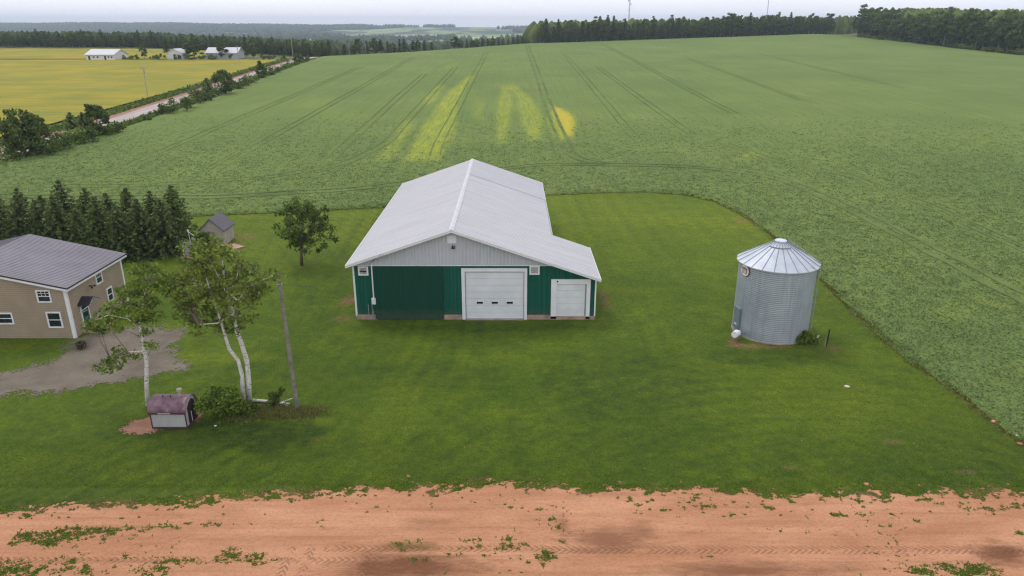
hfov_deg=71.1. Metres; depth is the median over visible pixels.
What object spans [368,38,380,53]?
broadleaf tree
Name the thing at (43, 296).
window
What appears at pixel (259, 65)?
roadside tree
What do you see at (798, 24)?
broadleaf tree
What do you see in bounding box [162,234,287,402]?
birch tree
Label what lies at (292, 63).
bush
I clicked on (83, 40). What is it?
broadleaf tree
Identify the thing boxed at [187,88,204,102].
bush
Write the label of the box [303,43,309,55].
broadleaf tree
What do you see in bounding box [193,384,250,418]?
bush
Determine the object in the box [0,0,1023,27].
sky
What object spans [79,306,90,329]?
door
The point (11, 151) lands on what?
bush
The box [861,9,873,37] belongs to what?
broadleaf tree
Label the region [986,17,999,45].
broadleaf tree
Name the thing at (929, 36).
broadleaf tree
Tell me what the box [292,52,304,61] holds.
roadside tree
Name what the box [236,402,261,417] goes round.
bush
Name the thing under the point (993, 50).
bush
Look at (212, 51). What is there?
bungalow
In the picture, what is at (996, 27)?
broadleaf tree
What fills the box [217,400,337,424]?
rank grass
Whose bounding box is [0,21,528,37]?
ridge woodland
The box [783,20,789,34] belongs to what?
broadleaf tree
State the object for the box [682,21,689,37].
broadleaf tree
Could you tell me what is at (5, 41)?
broadleaf tree
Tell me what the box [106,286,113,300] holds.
window
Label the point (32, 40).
spruce tree
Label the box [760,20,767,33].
spruce tree
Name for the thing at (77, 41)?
broadleaf tree
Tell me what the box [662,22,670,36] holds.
broadleaf tree
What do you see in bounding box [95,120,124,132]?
bush
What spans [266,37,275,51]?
broadleaf tree
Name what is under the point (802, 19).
broadleaf tree
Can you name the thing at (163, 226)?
spruce tree
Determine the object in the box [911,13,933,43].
broadleaf tree
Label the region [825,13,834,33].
broadleaf tree
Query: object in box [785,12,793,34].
spruce tree
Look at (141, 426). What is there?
bare soil
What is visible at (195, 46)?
broadleaf tree
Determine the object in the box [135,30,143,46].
spruce tree
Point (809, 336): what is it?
shrub
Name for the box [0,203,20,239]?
spruce tree
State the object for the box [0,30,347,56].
woodland
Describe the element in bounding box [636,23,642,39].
broadleaf tree
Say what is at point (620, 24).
broadleaf tree
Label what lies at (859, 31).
broadleaf tree
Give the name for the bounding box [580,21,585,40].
spruce tree
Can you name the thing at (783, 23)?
broadleaf tree
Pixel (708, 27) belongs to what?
broadleaf tree
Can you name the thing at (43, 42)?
broadleaf tree
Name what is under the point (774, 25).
broadleaf tree
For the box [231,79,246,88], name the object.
bush
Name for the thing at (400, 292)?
sliding door
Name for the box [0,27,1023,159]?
ground
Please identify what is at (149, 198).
spruce tree
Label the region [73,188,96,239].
spruce tree
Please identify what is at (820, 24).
broadleaf tree
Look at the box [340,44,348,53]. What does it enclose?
spruce tree
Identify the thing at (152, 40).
spruce tree
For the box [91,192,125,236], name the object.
spruce tree
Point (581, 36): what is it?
spruce tree
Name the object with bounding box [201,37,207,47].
broadleaf tree
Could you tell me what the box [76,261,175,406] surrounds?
birch tree
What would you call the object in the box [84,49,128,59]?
farm building
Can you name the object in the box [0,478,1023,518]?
grass tufts
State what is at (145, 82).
utility pole
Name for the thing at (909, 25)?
broadleaf tree
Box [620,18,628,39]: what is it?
spruce tree
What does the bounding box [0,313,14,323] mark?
window
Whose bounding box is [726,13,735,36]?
broadleaf tree
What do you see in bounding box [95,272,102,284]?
window
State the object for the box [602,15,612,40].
spruce tree
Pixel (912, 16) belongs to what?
broadleaf tree
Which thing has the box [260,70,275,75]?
bush
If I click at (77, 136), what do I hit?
bush
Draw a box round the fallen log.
[252,398,291,404]
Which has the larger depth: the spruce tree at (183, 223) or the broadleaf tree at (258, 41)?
the broadleaf tree at (258, 41)
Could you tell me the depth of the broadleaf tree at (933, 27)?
469.63 m
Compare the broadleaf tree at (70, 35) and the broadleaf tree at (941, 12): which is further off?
the broadleaf tree at (941, 12)
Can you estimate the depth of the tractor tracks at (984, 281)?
114.93 m
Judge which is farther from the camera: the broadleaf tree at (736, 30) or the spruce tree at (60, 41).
the broadleaf tree at (736, 30)
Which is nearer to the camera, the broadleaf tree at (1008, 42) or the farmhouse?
the farmhouse
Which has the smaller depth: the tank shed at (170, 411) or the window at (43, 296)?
the tank shed at (170, 411)
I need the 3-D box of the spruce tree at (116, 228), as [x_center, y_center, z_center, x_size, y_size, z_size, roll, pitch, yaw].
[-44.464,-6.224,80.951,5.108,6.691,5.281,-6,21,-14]
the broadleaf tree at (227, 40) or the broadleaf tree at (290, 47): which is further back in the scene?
the broadleaf tree at (227, 40)
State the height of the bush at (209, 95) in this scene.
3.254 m
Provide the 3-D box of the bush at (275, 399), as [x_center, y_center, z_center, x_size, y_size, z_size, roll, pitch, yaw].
[-16.607,7.616,50.296,1.471,1.486,1.118,-15,25,-36]
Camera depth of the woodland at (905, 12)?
510.21 m
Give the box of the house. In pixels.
[0,234,128,337]
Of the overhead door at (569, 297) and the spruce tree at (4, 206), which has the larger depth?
the spruce tree at (4, 206)
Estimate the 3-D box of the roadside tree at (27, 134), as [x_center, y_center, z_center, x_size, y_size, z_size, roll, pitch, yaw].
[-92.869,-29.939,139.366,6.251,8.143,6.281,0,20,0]
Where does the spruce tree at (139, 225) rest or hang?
on the ground at (478, 32)
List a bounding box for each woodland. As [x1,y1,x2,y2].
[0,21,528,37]
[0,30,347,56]
[61,33,524,54]
[522,15,856,43]
[857,7,1023,50]
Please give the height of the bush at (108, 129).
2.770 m
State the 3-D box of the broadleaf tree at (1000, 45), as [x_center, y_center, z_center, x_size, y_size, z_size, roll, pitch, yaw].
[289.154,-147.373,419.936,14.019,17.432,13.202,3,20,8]
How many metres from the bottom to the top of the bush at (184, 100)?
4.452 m
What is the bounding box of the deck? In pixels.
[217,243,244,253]
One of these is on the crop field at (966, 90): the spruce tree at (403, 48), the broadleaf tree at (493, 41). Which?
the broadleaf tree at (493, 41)
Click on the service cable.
(325, 284)
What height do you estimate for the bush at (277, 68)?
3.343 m
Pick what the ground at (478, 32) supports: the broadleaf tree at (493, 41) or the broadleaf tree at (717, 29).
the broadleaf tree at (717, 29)
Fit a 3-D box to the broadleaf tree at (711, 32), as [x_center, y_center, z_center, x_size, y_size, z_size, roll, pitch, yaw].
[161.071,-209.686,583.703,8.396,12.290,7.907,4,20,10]
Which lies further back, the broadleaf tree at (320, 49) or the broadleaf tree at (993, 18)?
the broadleaf tree at (993, 18)
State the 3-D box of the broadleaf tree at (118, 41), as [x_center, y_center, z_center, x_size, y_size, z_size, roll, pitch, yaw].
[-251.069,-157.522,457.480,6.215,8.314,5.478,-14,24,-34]
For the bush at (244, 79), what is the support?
on the crop field at (966, 90)
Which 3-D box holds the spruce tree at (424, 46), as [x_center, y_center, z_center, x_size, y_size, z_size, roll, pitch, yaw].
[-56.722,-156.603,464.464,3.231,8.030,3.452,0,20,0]
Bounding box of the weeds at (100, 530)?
[0,491,1023,575]
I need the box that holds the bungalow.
[205,47,244,58]
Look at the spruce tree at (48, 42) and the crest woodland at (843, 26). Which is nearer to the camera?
the spruce tree at (48, 42)
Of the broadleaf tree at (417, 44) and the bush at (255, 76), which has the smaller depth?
the bush at (255, 76)
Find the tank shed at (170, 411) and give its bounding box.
[147,388,197,428]
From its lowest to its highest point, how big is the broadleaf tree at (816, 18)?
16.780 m
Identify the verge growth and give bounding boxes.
[0,58,315,165]
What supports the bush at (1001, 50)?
on the ground at (478, 32)
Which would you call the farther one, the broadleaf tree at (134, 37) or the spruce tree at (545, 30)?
the spruce tree at (545, 30)
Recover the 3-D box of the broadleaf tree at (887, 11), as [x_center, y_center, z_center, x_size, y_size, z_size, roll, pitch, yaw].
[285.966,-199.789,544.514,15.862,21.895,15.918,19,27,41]
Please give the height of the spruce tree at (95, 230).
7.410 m
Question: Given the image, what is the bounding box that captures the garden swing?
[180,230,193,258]
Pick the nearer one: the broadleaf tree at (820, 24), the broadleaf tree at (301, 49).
the broadleaf tree at (301, 49)
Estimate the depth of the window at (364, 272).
63.55 m
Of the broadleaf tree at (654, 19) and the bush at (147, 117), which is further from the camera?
the broadleaf tree at (654, 19)
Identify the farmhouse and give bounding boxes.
[165,48,188,58]
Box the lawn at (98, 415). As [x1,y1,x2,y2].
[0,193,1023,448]
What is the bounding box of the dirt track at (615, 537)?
[0,474,1023,575]
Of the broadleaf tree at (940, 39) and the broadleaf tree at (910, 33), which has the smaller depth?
the broadleaf tree at (940, 39)
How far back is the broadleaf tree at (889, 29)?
528.42 m
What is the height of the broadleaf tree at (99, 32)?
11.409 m
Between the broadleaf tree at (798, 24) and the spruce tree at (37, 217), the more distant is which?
the broadleaf tree at (798, 24)
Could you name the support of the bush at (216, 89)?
on the ground at (478, 32)
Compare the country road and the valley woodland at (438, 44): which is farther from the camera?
the valley woodland at (438, 44)
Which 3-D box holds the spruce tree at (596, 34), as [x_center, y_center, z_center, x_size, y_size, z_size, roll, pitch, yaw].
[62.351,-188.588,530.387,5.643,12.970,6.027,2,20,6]
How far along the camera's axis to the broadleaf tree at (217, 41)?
456.49 m
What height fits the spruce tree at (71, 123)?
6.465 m
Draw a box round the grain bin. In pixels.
[731,238,820,344]
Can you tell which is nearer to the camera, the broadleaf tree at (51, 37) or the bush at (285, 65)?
the bush at (285, 65)
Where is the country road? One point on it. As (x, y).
(132, 114)
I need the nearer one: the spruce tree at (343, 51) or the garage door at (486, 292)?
the garage door at (486, 292)
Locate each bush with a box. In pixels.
[0,144,28,158]
[31,137,63,154]
[40,130,76,149]
[57,127,86,144]
[71,125,98,141]
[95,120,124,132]
[96,124,115,134]
[143,115,151,120]
[155,102,178,114]
[166,96,192,110]
[183,96,196,107]
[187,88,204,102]
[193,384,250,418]
[197,91,211,101]
[213,83,219,93]
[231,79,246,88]
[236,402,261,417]
[237,75,250,85]
[246,74,257,82]
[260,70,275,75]
[267,66,280,71]
[267,386,285,405]
[280,63,291,67]
[286,59,298,65]
[968,44,976,49]
[988,47,1000,51]
[996,48,1005,52]
[1012,48,1021,53]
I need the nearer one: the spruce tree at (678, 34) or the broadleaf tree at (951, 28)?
the broadleaf tree at (951, 28)
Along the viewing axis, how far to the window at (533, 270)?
63.55 m
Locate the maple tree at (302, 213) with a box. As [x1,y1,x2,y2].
[271,195,339,265]
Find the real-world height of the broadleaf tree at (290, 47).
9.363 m
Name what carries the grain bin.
on the lawn at (98, 415)
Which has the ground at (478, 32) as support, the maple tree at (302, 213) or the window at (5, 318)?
the maple tree at (302, 213)
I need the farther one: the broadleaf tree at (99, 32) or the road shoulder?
the broadleaf tree at (99, 32)
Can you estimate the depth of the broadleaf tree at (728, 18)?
589.66 m
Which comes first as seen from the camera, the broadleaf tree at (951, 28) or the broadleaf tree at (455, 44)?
the broadleaf tree at (951, 28)
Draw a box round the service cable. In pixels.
[287,260,374,286]
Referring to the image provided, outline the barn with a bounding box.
[345,158,600,319]
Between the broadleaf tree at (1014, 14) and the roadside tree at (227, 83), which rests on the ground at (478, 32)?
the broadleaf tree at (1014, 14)
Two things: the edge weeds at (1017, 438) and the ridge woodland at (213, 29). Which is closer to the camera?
the edge weeds at (1017, 438)
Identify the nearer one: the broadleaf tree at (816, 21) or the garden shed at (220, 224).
the garden shed at (220, 224)
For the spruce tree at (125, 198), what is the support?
on the ground at (478, 32)
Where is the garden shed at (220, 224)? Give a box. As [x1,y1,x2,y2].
[198,212,234,243]
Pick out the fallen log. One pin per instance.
(259, 400)
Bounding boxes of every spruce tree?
[0,195,9,229]
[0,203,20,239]
[1,195,37,239]
[6,187,35,235]
[15,33,23,47]
[21,199,54,237]
[28,195,48,224]
[31,33,36,47]
[39,195,89,242]
[47,32,52,44]
[47,180,84,230]
[56,32,63,46]
[61,112,80,142]
[63,209,95,244]
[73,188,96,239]
[75,112,97,135]
[76,196,116,249]
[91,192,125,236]
[104,204,140,263]
[116,188,141,231]
[121,198,167,262]
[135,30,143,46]
[138,190,158,240]
[142,198,185,259]
[148,30,155,45]
[159,35,163,46]
[161,185,200,248]
[162,38,169,52]
[170,36,174,48]
[201,78,217,97]
[242,35,248,56]
[285,40,289,52]
[327,42,332,55]
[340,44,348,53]
[364,41,369,53]
[377,39,383,50]
[399,39,408,51]
[409,40,415,50]
[422,40,426,50]
[542,18,550,37]
[550,27,557,40]
[555,19,561,39]
[567,27,573,41]
[579,22,586,41]
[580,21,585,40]
[584,23,592,39]
[593,27,599,40]
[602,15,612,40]
[610,16,616,37]
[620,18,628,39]
[627,25,630,39]
[649,20,655,38]
[658,24,663,38]
[665,21,670,38]
[668,19,676,38]
[673,22,679,37]
[745,13,753,35]
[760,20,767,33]
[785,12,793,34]
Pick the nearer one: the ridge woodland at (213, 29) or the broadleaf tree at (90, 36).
the broadleaf tree at (90, 36)
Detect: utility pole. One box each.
[142,67,147,96]
[277,280,298,407]
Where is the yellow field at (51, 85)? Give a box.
[0,48,274,135]
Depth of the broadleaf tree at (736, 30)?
594.41 m
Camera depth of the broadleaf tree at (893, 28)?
517.69 m
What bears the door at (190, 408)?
in the tank shed at (170, 411)
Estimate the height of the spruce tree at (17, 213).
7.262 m
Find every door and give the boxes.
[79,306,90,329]
[187,398,196,422]
[372,266,443,318]
[461,268,526,319]
[551,279,590,318]
[733,305,740,329]
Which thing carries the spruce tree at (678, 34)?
on the ground at (478, 32)
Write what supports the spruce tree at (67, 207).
on the ground at (478, 32)
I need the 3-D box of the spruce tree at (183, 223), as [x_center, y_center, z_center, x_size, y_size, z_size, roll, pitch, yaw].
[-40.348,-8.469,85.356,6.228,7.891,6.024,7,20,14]
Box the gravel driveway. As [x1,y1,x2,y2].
[0,324,194,398]
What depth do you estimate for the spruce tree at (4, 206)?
87.91 m
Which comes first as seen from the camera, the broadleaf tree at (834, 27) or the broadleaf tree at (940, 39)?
the broadleaf tree at (940, 39)
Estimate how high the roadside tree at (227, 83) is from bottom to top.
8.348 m
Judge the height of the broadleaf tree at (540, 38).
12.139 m
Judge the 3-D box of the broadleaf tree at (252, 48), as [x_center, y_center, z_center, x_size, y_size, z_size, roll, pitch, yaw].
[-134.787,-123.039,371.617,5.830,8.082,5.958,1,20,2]
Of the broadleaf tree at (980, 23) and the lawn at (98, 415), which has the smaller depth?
the lawn at (98, 415)
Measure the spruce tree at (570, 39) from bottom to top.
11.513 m
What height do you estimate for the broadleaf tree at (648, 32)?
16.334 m
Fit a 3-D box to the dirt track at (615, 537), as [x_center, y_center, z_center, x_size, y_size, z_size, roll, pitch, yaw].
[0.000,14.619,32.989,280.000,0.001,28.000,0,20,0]
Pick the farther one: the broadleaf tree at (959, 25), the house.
the broadleaf tree at (959, 25)
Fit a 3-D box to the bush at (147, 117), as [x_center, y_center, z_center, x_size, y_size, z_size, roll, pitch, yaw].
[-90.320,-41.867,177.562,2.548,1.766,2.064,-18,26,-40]
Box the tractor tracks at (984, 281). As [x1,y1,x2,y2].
[0,43,1023,304]
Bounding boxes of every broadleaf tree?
[0,33,7,47]
[6,33,15,45]
[20,32,28,44]
[31,28,41,45]
[39,33,46,47]
[48,33,56,47]
[64,31,76,46]
[74,32,81,46]
[79,31,87,45]
[84,31,94,44]
[97,29,105,38]
[97,36,103,47]
[109,35,114,45]
[113,35,122,47]
[116,34,125,46]
[131,32,138,44]
[138,42,147,58]
[177,33,187,48]
[182,35,203,58]
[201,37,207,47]
[213,36,221,46]
[216,42,228,56]
[223,35,229,46]
[230,39,237,46]
[246,43,257,58]
[255,39,262,52]
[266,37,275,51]
[271,42,280,53]
[287,40,296,55]
[297,45,304,54]
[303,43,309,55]
[312,41,318,54]
[313,43,321,55]
[319,41,328,55]
[350,45,356,54]
[353,38,362,52]
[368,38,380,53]
[388,44,396,52]
[414,38,420,50]
[450,36,459,48]
[473,40,479,46]
[490,36,495,44]
[536,27,544,42]
[559,25,571,41]
[572,23,580,41]
[589,16,600,39]
[594,19,606,40]
[602,22,609,40]
[614,22,622,38]
[631,21,640,38]
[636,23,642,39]
[642,18,652,39]
[648,16,657,31]
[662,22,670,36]
[664,15,678,37]
[679,16,687,30]
[679,23,686,37]
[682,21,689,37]
[689,20,696,35]
[692,24,699,37]
[701,16,713,37]
[706,23,714,36]
[711,19,720,36]
[716,20,724,36]
[720,15,730,36]
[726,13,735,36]
[726,14,742,36]
[735,15,745,35]
[742,22,747,33]
[751,22,757,34]
[753,19,761,32]
[758,15,766,26]
[766,15,773,33]
[770,13,782,32]
[776,18,787,34]
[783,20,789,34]
[793,16,802,32]
[794,16,805,33]
[806,13,814,33]
[810,19,817,32]
[813,16,819,33]
[815,18,824,31]
[819,19,826,33]
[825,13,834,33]
[830,18,836,33]
[850,5,864,34]
[855,18,864,35]
[856,4,869,34]
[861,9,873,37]
[865,13,875,34]
[868,18,878,35]
[870,9,886,35]
[877,10,892,39]
[877,12,894,36]
[886,19,903,37]
[889,17,902,36]
[896,15,913,37]
[897,14,911,41]
[905,16,922,39]
[908,13,924,41]
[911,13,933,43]
[923,21,933,41]
[928,14,951,41]
[929,11,943,45]
[933,20,947,45]
[934,6,956,46]
[941,15,966,47]
[952,12,970,43]
[956,8,977,47]
[962,13,988,45]
[968,11,985,49]
[976,21,993,47]
[984,11,997,21]
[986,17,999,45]
[990,10,1012,48]
[990,25,1005,48]
[995,19,1020,52]
[1003,10,1020,40]
[1004,22,1021,53]
[1011,18,1023,53]
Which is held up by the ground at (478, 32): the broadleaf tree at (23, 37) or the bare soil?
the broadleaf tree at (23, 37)
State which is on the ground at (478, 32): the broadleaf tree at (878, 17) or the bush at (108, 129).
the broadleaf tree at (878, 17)
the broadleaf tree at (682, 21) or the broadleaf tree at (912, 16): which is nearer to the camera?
the broadleaf tree at (912, 16)
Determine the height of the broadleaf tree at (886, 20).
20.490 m
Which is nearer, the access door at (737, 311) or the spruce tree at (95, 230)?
the access door at (737, 311)
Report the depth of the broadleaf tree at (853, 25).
594.88 m
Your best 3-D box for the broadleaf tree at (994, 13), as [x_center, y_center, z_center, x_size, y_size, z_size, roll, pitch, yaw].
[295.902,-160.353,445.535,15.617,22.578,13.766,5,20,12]
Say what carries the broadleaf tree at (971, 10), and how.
on the ground at (478, 32)
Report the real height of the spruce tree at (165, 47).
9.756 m
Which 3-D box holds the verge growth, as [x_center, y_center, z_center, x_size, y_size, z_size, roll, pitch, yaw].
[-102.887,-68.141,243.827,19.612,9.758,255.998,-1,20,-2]
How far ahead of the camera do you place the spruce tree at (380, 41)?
446.22 m
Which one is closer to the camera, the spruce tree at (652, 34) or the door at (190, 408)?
the door at (190, 408)
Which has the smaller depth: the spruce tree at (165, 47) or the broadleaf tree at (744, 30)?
the spruce tree at (165, 47)
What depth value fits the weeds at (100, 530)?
36.41 m
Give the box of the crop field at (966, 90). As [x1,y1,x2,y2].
[0,34,1023,439]
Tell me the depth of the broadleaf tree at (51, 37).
459.25 m
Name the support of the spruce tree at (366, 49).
on the ground at (478, 32)
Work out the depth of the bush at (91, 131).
149.46 m
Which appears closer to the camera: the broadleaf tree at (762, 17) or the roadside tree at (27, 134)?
the roadside tree at (27, 134)
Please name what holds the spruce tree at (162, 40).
on the ground at (478, 32)
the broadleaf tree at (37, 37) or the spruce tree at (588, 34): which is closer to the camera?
the broadleaf tree at (37, 37)
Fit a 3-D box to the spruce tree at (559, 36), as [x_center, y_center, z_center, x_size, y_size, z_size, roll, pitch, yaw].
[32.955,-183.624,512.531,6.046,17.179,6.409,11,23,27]
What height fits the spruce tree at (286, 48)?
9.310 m
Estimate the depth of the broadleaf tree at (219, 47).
369.34 m
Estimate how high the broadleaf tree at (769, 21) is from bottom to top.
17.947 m
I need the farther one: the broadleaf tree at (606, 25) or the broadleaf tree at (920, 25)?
the broadleaf tree at (606, 25)
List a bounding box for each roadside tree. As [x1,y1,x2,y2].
[0,108,43,156]
[19,112,50,151]
[84,104,109,134]
[211,69,235,93]
[255,60,266,77]
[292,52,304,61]
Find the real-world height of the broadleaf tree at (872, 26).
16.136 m
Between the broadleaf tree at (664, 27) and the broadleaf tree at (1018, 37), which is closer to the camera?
the broadleaf tree at (1018, 37)
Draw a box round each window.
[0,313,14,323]
[35,290,51,302]
[45,312,63,327]
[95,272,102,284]
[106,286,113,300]
[358,266,368,275]
[529,266,539,274]
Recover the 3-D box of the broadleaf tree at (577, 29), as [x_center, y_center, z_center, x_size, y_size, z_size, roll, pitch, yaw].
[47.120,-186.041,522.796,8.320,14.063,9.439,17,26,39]
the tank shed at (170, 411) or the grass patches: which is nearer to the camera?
the grass patches
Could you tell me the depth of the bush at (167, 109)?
186.67 m
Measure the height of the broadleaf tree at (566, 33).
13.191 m
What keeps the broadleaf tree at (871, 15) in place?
on the ground at (478, 32)
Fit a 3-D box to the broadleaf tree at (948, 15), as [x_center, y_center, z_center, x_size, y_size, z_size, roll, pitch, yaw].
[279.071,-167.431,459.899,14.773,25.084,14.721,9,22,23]
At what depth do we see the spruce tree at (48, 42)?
468.58 m
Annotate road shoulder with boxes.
[1,57,304,150]
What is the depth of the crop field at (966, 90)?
161.64 m
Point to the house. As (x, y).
(52, 288)
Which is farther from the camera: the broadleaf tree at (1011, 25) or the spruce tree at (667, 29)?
the spruce tree at (667, 29)
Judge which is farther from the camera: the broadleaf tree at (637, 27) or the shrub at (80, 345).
the broadleaf tree at (637, 27)
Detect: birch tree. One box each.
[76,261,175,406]
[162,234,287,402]
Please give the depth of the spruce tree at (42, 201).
87.25 m
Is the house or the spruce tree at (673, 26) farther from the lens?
the spruce tree at (673, 26)
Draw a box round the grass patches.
[0,492,1023,575]
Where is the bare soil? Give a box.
[119,412,202,434]
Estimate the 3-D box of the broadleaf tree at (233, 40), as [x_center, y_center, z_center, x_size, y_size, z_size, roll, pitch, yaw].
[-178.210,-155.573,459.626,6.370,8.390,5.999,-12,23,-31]
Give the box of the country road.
[0,57,316,160]
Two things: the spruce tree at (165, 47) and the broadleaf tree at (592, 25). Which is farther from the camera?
the broadleaf tree at (592, 25)
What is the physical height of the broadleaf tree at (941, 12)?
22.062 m
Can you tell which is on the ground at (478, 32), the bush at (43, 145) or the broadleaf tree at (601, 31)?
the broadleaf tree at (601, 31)
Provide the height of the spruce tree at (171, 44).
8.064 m
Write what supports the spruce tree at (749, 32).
on the ground at (478, 32)
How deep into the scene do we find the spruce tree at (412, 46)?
462.28 m
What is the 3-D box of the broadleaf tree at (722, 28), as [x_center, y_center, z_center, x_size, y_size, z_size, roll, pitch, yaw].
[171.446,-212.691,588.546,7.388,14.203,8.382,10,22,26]
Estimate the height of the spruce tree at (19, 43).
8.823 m
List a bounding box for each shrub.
[75,340,86,349]
[795,329,820,343]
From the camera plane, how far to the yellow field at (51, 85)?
277.62 m
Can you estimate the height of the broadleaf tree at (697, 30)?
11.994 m
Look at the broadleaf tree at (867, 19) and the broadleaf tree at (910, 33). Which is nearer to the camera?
the broadleaf tree at (910, 33)
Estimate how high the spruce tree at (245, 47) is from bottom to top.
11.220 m
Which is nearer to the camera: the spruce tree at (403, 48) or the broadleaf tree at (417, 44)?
the spruce tree at (403, 48)
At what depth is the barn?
64.71 m
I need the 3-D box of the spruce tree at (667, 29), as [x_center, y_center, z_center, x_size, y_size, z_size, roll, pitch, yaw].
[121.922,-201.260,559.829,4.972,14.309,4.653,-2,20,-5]
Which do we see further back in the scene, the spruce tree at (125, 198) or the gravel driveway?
the spruce tree at (125, 198)
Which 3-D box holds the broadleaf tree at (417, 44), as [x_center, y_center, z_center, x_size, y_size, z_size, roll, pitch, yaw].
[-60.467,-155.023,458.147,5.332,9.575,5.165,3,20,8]
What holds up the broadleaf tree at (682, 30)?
on the ground at (478, 32)
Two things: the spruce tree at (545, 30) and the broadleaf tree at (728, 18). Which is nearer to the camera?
the spruce tree at (545, 30)
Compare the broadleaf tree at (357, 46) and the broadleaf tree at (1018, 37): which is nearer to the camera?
the broadleaf tree at (1018, 37)
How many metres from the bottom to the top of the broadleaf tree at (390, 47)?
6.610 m
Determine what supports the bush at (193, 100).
on the crop field at (966, 90)
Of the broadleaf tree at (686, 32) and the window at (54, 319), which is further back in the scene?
the broadleaf tree at (686, 32)
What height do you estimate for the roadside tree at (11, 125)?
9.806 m
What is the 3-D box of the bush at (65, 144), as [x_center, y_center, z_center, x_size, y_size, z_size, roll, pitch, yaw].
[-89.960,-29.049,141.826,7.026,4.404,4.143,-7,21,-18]
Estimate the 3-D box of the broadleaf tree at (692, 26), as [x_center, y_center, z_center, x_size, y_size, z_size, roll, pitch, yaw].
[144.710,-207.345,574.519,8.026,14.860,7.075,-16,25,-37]
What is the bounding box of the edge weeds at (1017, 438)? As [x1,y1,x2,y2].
[184,190,1023,447]
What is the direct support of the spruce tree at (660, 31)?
on the ground at (478, 32)
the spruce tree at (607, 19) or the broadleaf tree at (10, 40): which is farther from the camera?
the spruce tree at (607, 19)
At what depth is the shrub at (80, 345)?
59.08 m
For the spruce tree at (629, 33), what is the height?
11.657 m
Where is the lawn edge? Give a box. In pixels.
[0,449,1023,517]
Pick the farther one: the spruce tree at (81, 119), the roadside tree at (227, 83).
the roadside tree at (227, 83)
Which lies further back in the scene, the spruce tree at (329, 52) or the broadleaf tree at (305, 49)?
the broadleaf tree at (305, 49)
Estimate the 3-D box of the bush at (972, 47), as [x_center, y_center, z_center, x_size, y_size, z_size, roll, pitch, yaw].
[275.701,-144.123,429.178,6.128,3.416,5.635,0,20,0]
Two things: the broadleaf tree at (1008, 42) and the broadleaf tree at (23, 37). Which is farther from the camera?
the broadleaf tree at (23, 37)
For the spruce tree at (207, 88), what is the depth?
218.93 m
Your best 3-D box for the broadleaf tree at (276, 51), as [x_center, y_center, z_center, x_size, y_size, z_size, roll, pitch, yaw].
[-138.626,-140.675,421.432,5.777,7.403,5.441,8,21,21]
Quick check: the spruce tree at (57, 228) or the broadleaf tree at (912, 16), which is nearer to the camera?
the spruce tree at (57, 228)
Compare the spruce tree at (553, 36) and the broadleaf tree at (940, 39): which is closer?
the broadleaf tree at (940, 39)
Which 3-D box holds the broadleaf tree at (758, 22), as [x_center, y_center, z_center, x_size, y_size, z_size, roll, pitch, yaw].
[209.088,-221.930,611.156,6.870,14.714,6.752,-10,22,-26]
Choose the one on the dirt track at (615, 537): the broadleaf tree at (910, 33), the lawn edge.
the lawn edge
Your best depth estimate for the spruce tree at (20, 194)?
87.60 m
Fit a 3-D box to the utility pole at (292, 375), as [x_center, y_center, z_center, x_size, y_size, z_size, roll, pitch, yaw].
[-15.033,4.120,48.238,0.564,9.850,0.308,-15,25,-36]
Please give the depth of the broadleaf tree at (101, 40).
457.86 m
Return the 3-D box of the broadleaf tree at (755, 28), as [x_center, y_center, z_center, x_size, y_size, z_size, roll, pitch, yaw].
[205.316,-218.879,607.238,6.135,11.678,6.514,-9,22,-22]
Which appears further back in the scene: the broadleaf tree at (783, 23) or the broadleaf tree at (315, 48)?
the broadleaf tree at (783, 23)
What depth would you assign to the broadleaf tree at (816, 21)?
650.17 m
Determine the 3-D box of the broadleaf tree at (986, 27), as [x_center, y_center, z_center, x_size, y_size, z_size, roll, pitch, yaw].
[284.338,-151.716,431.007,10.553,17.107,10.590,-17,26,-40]
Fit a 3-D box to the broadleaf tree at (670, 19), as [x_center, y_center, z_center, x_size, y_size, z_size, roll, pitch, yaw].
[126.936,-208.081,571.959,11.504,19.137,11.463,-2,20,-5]
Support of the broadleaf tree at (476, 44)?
on the crop field at (966, 90)
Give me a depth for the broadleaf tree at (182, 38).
460.71 m
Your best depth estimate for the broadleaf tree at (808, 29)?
645.97 m
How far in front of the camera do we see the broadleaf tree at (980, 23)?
434.66 m
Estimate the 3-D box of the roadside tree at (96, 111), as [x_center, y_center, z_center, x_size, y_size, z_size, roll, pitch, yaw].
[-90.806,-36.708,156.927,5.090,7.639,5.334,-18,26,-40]
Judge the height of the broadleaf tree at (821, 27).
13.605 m
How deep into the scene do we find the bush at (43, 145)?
136.85 m
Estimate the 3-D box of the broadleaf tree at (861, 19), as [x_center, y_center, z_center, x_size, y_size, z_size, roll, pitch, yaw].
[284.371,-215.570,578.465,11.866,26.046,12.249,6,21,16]
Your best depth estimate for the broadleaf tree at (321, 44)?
420.29 m
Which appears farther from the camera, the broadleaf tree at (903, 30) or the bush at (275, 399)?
the broadleaf tree at (903, 30)
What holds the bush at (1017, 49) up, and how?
on the ground at (478, 32)
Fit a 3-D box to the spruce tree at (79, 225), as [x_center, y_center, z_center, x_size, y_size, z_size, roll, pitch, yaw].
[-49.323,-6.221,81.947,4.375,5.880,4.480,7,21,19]

